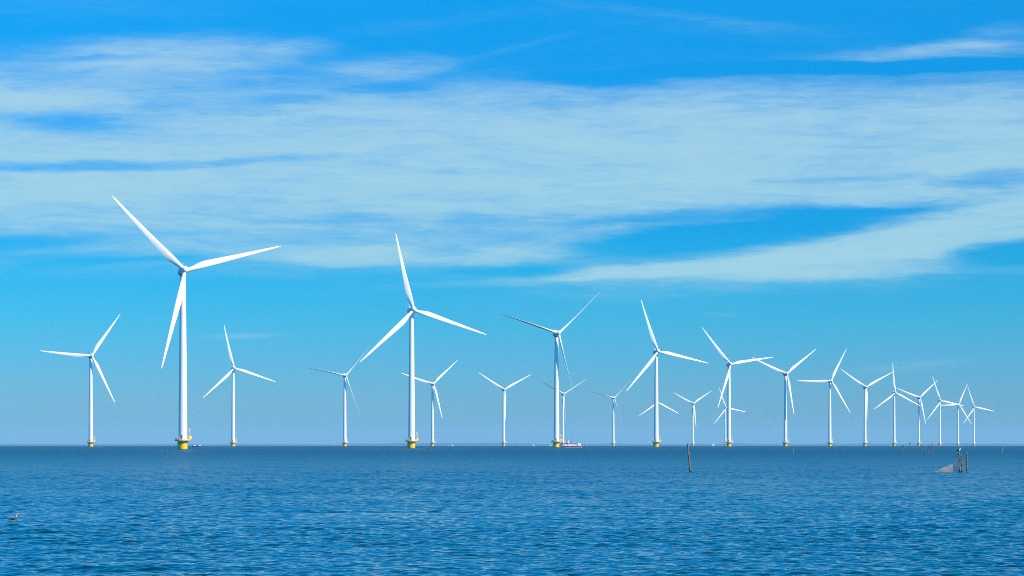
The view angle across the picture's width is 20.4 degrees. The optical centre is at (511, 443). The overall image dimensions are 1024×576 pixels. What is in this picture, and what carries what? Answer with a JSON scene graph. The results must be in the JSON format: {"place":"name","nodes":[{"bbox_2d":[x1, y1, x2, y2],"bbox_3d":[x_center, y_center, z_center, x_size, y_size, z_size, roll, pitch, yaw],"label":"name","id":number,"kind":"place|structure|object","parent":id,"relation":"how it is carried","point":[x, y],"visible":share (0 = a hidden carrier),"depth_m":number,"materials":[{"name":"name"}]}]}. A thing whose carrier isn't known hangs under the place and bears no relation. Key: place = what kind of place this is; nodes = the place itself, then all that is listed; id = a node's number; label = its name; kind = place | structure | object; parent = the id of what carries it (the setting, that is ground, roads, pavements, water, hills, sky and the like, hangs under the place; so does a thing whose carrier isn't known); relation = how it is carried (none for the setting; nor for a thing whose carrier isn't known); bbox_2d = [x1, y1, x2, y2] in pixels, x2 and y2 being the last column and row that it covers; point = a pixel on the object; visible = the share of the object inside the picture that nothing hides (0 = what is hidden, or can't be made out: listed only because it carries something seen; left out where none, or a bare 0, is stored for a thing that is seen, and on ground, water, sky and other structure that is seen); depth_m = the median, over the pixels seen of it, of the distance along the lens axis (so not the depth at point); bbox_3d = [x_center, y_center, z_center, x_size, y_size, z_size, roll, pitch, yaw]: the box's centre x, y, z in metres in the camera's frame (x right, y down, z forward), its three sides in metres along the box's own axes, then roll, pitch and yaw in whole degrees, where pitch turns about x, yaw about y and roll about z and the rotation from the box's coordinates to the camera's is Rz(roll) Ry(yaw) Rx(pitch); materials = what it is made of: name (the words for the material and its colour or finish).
{"place":"outdoors","nodes":[
{"label":"outdoors","id":0,"kind":"place"},
{"bbox_2d":[0,446,1023,575],"bbox_3d":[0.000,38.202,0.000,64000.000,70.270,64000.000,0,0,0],"label":"sea","id":1,"kind":"structure","parent":0,"point":[480,511],"depth_m":133.00,"materials":[{"name":"liquid"}]},
{"bbox_2d":[43,315,119,446],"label":"wind turbine","id":2,"kind":"object","parent":1,"relation":"in","point":[91,358],"visible":0.94,"depth_m":2972.77,"materials":[{"name":"white metal"}]},
{"bbox_2d":[112,196,280,449],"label":"wind turbine","id":3,"kind":"object","parent":1,"relation":"in","point":[180,304],"visible":0.99,"depth_m":1510.74,"materials":[{"name":"white metal"}]},
{"bbox_2d":[203,326,274,446],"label":"wind turbine","id":4,"kind":"object","parent":1,"relation":"in","point":[232,370],"visible":0.98,"depth_m":3457.76,"materials":[{"name":"white metal"}]},
{"bbox_2d":[311,347,368,445],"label":"wind turbine","id":5,"kind":"object","parent":1,"relation":"in","point":[345,440],"visible":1,"depth_m":3818.85,"materials":[{"name":"white metal"}]},
{"bbox_2d":[360,235,485,447],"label":"wind turbine","id":6,"kind":"object","parent":1,"relation":"in","point":[411,311],"visible":1,"depth_m":1958.70,"materials":[{"name":"white metal"}]},
{"bbox_2d":[402,360,457,445],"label":"wind turbine","id":7,"kind":"object","parent":1,"relation":"in","point":[432,406],"visible":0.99,"depth_m":4346.82,"materials":[{"name":"white metal"}]},
{"bbox_2d":[480,373,529,445],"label":"wind turbine","id":8,"kind":"object","parent":1,"relation":"in","point":[504,413],"visible":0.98,"depth_m":4786.29,"materials":[{"name":"white metal"}]},
{"bbox_2d":[499,295,596,447],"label":"wind turbine","id":9,"kind":"object","parent":1,"relation":"in","point":[557,336],"visible":0.98,"depth_m":2370.66,"materials":[{"name":"white metal"}]},
{"bbox_2d":[541,379,585,444],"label":"wind turbine","id":10,"kind":"object","parent":1,"relation":"in","point":[563,408],"visible":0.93,"depth_m":5198.37,"materials":[{"name":"white metal"}]},
{"bbox_2d":[559,440,581,446],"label":"passenger boat","id":11,"kind":"object","parent":1,"relation":"on","point":[568,444],"visible":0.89,"depth_m":2418.20,"materials":[{"name":"white paint"}]},
{"bbox_2d":[591,379,630,445],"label":"wind turbine","id":12,"kind":"object","parent":1,"relation":"in","point":[613,443],"visible":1,"depth_m":5638.15,"materials":[{"name":"white metal"}]},
{"bbox_2d":[639,402,676,415],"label":"wind turbine","id":13,"kind":"object","parent":1,"relation":"in","point":[660,404],"visible":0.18,"depth_m":6212.65,"materials":[{"name":"white metal"}]},
{"bbox_2d":[627,300,706,446],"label":"wind turbine","id":14,"kind":"object","parent":1,"relation":"in","point":[656,441],"visible":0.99,"depth_m":2831.65,"materials":[{"name":"white metal"}]},
{"bbox_2d":[687,443,690,471],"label":"wooden pole","id":15,"kind":"object","parent":1,"relation":"in","point":[689,458],"visible":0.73,"depth_m":315.96,"materials":[{"name":"brown wood"}]},
{"bbox_2d":[673,391,710,445],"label":"wind turbine","id":16,"kind":"object","parent":1,"relation":"in","point":[693,415],"visible":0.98,"depth_m":6391.07,"materials":[{"name":"white metal"}]},
{"bbox_2d":[714,388,743,445],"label":"wind turbine","id":17,"kind":"object","parent":1,"relation":"in","point":[725,407],"visible":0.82,"depth_m":7104.16,"materials":[{"name":"white metal"}]},
{"bbox_2d":[703,329,771,446],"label":"wind turbine","id":18,"kind":"object","parent":1,"relation":"in","point":[729,441],"visible":0.98,"depth_m":3285.09,"materials":[{"name":"white metal"}]},
{"bbox_2d":[752,349,815,445],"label":"wind turbine","id":19,"kind":"object","parent":1,"relation":"in","point":[786,380],"visible":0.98,"depth_m":3723.86,"materials":[{"name":"white metal"}]},
{"bbox_2d":[799,350,849,445],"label":"wind turbine","id":20,"kind":"object","parent":1,"relation":"in","point":[830,381],"visible":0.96,"depth_m":4129.39,"materials":[{"name":"white metal"}]},
{"bbox_2d":[841,369,891,445],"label":"wind turbine","id":21,"kind":"object","parent":1,"relation":"in","point":[865,401],"visible":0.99,"depth_m":4587.61,"materials":[{"name":"white metal"}]},
{"bbox_2d":[876,369,919,445],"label":"wind turbine","id":22,"kind":"object","parent":1,"relation":"in","point":[894,392],"visible":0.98,"depth_m":5079.26,"materials":[{"name":"white metal"}]},
{"bbox_2d":[897,380,937,445],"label":"wind turbine","id":23,"kind":"object","parent":1,"relation":"in","point":[919,401],"visible":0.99,"depth_m":5590.77,"materials":[{"name":"white metal"}]},
{"bbox_2d":[927,379,962,445],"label":"wind turbine","id":24,"kind":"object","parent":1,"relation":"in","point":[939,405],"visible":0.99,"depth_m":5991.57,"materials":[{"name":"white metal"}]},
{"bbox_2d":[941,384,970,445],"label":"wind turbine","id":25,"kind":"object","parent":1,"relation":"in","point":[958,441],"visible":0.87,"depth_m":6514.93,"materials":[{"name":"white metal"}]},
{"bbox_2d":[964,388,991,445],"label":"wind turbine","id":26,"kind":"object","parent":1,"relation":"in","point":[973,411],"visible":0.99,"depth_m":6958.45,"materials":[{"name":"white metal"}]},
{"bbox_2d":[0,443,1023,445],"bbox_3d":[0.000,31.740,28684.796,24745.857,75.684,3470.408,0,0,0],"label":"shore","id":27,"kind":"structure","parent":0,"point":[530,444],"depth_m":29550.75,"materials":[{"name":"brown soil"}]},
{"bbox_2d":[0,0,1023,443],"label":"sky","id":28,"kind":"structure","parent":0,"point":[784,181],"materials":[{"name":"blue"}]},
{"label":"net post","id":29,"kind":"object","parent":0,"visible":0},
{"bbox_2d":[935,458,959,471],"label":"fishing net","id":30,"kind":"object","parent":29,"relation":"hanging from","point":[946,468],"visible":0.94,"depth_m":312.46,"materials":[{"name":"grey fabric"}]}
]}

